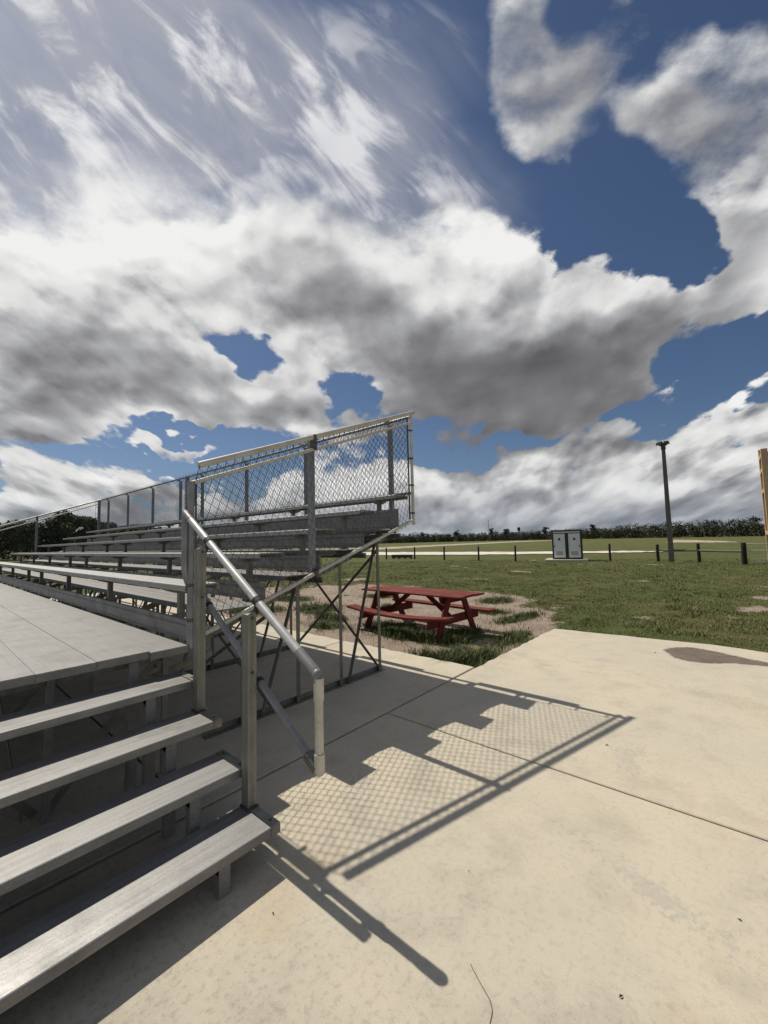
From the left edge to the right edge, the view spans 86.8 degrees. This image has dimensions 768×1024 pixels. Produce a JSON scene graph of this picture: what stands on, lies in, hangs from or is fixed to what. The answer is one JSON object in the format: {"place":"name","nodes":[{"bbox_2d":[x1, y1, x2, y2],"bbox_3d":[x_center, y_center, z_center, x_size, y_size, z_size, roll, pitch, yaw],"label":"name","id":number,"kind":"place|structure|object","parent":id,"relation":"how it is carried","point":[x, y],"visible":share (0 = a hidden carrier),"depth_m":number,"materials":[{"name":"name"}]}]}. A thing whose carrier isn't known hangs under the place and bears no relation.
{"place":"outdoors","nodes":[
{"label":"outdoors","id":0,"kind":"place"},
{"bbox_2d":[0,593,767,1023],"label":"concrete slab","id":1,"kind":"structure","parent":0,"point":[560,827],"depth_m":2.07,"materials":[{"name":"grey concrete"}]},
{"bbox_2d":[0,510,324,1013],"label":"walkway stairs","id":2,"kind":"structure","parent":1,"relation":"on","point":[49,644],"depth_m":2.12,"materials":[{"name":"metal"}]},
{"bbox_2d":[0,494,407,739],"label":"bleachers","id":3,"kind":"object","parent":1,"relation":"on","point":[103,580],"visible":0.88,"depth_m":5.00,"materials":[{"name":"metal"}]},
{"bbox_2d":[0,500,98,566],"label":"guard fence","id":4,"kind":"object","parent":3,"relation":"attached to","point":[35,531],"visible":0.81,"depth_m":12.59,"materials":[{"name":"metal"}]},
{"bbox_2d":[97,416,410,534],"bbox_3d":[-4.641,-0.097,9.457,13.230,1.519,0.105,-5,-5,41],"label":"guard fence","id":5,"kind":"object","parent":3,"relation":"attached to","point":[136,502],"visible":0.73,"depth_m":7.75,"materials":[{"name":"metal"}]},
{"bbox_2d":[186,411,415,648],"bbox_3d":[-0.531,-0.150,4.093,0.100,2.425,2.854,-5,-5,41],"label":"guard fence","id":6,"kind":"object","parent":3,"relation":"attached to","point":[312,447],"visible":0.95,"depth_m":3.81,"materials":[{"name":"metal"}]},
{"bbox_2d":[664,647,767,665],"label":"damp stain","id":7,"kind":"object","parent":1,"relation":"on","point":[695,654],"visible":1,"depth_m":5.22,"materials":[{"name":"concrete"}]},
{"bbox_2d":[0,535,767,666],"bbox_3d":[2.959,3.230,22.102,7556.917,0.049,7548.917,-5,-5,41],"label":"field","id":8,"kind":"structure","parent":0,"point":[629,544],"depth_m":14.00,"materials":[{"name":"green plant"}]},
{"bbox_2d":[0,541,7,552],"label":"broadleaf tree","id":9,"kind":"object","parent":8,"relation":"on","point":[2,546],"visible":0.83,"depth_m":69.89,"materials":[{"name":"green plant"}]},
{"bbox_2d":[0,520,15,551],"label":"broadleaf tree","id":10,"kind":"object","parent":8,"relation":"on","point":[1,539],"visible":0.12,"depth_m":70.85,"materials":[{"name":"green plant"}]},
{"bbox_2d":[0,519,42,559],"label":"broadleaf tree","id":11,"kind":"object","parent":8,"relation":"on","point":[20,535],"visible":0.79,"depth_m":70.10,"materials":[{"name":"green plant"}]},
{"bbox_2d":[24,539,42,558],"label":"broadleaf tree","id":12,"kind":"object","parent":8,"relation":"on","point":[37,546],"visible":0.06,"depth_m":77.21,"materials":[{"name":"green plant"}]},
{"bbox_2d":[37,527,57,551],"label":"broadleaf tree","id":13,"kind":"object","parent":8,"relation":"on","point":[41,538],"visible":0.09,"depth_m":78.51,"materials":[{"name":"green plant"}]},
{"bbox_2d":[33,510,85,551],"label":"broadleaf tree","id":14,"kind":"object","parent":8,"relation":"on","point":[60,530],"visible":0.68,"depth_m":77.33,"materials":[{"name":"green plant"}]},
{"bbox_2d":[59,515,96,542],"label":"broadleaf tree","id":15,"kind":"object","parent":8,"relation":"on","point":[89,521],"visible":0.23,"depth_m":83.32,"materials":[{"name":"green plant"}]},
{"bbox_2d":[0,528,171,559],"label":"undergrowth","id":16,"kind":"object","parent":8,"relation":"on","point":[5,556],"visible":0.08,"depth_m":79.06,"materials":[{"name":"green plant"}]},
{"bbox_2d":[79,518,112,551],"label":"broadleaf tree","id":17,"kind":"object","parent":8,"relation":"on","point":[92,528],"visible":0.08,"depth_m":86.49,"materials":[{"name":"green plant"}]},
{"bbox_2d":[101,521,125,550],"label":"broadleaf tree","id":18,"kind":"object","parent":8,"relation":"on","point":[111,527],"visible":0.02,"depth_m":92.00,"materials":[{"name":"green plant"}]},
{"bbox_2d":[142,526,164,530],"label":"broadleaf tree","id":19,"kind":"object","parent":8,"relation":"on","point":[158,527],"visible":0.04,"depth_m":110.58,"materials":[{"name":"green plant"}]},
{"bbox_2d":[392,554,412,558],"bbox_3d":[1.761,4.320,39.364,2.120,0.385,0.435,-4,-5,30],"label":"bench","id":20,"kind":"object","parent":8,"relation":"on","point":[402,556],"visible":1,"depth_m":39.15,"materials":[{"name":"black"}]},
{"bbox_2d":[347,585,495,640],"bbox_3d":[0.664,1.886,7.822,2.432,0.767,1.576,-5,-6,44],"label":"picnic table","id":21,"kind":"object","parent":8,"relation":"on","point":[447,598],"visible":0.93,"depth_m":7.53,"materials":[{"name":"red paint"}]},
{"bbox_2d":[163,515,764,549],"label":"wood","id":22,"kind":"object","parent":8,"relation":"on","point":[713,528],"visible":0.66,"depth_m":252.58,"materials":[{"name":"green plant"}]},
{"bbox_2d":[514,546,516,561],"bbox_3d":[9.542,3.075,29.531,0.149,1.261,0.153,-5,-5,41],"label":"wooden post","id":23,"kind":"object","parent":8,"relation":"on","point":[515,553],"visible":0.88,"depth_m":29.49,"materials":[{"name":"brown wood"}]},
{"bbox_2d":[545,529,587,561],"bbox_3d":[13.102,2.396,29.253,2.750,2.200,2.300,-4,-5,27],"label":"restroom cabin","id":24,"kind":"object","parent":8,"relation":"on","point":[567,545],"visible":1,"depth_m":28.61,"materials":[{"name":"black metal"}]},
{"bbox_2d":[553,534,565,557],"bbox_3d":[12.448,2.392,28.840,0.735,1.670,0.070,-4,-5,27],"label":"door","id":25,"kind":"structure","parent":24,"relation":"in","point":[559,539],"depth_m":28.84,"materials":[{"name":"grey metal"}]},
{"bbox_2d":[568,533,580,556],"bbox_3d":[13.317,2.339,28.400,0.735,1.670,0.070,-4,-5,27],"label":"door","id":26,"kind":"structure","parent":24,"relation":"in","point":[573,539],"depth_m":28.40,"materials":[{"name":"grey metal"}]},
{"bbox_2d":[608,544,610,560],"bbox_3d":[15.246,2.774,27.431,0.146,1.282,0.183,-5,-5,41],"label":"wooden post","id":27,"kind":"object","parent":8,"relation":"on","point":[609,547],"visible":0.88,"depth_m":27.39,"materials":[{"name":"brown wood"}]},
{"bbox_2d":[656,441,674,561],"bbox_3d":[17.832,-0.710,25.598,0.756,7.632,0.418,-5,-5,41],"label":"light pole","id":28,"kind":"object","parent":8,"relation":"on","point":[663,444],"visible":1,"depth_m":25.52,"materials":[{"name":"grey concrete"}]},
{"bbox_2d":[656,543,747,564],"bbox_3d":[18.627,2.441,23.916,0.798,1.273,5.116,0,-4,-17],"label":"rail fence","id":29,"kind":"object","parent":8,"relation":"on","point":[743,550],"visible":0.92,"depth_m":24.08,"materials":[{"name":"brown wood"}]},
{"bbox_2d":[673,540,730,542],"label":"sand patch","id":30,"kind":"object","parent":8,"relation":"on","point":[691,541],"visible":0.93,"depth_m":88.83,"materials":[{"name":"beige sand"}]},
{"bbox_2d":[746,543,767,561],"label":"pipe gate","id":31,"kind":"structure","parent":8,"relation":"on","point":[763,550],"depth_m":21.95,"materials":[{"name":"grey metal"}]},
{"bbox_2d":[758,448,767,556],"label":"timber tower","id":32,"kind":"structure","parent":8,"relation":"on","point":[763,459],"depth_m":22.16,"materials":[{"name":"brown wood"}]},
{"bbox_2d":[0,0,767,549],"label":"sky","id":33,"kind":"structure","parent":0,"point":[534,231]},
{"bbox_2d":[296,540,551,549],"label":"dirt track","id":34,"kind":"structure","parent":0,"point":[380,548],"depth_m":126.29,"materials":[{"name":"beige soil"}]},
{"bbox_2d":[220,592,765,667],"bbox_3d":[0.875,2.247,9.559,14.274,0.261,6.924,-5,-5,41],"label":"dirt patch","id":35,"kind":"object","parent":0,"point":[476,657],"depth_m":7.14,"materials":[{"name":"brown soil"}]},
{"bbox_2d":[363,551,662,554],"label":"white track","id":36,"kind":"structure","parent":0,"point":[446,553],"depth_m":47.41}
]}

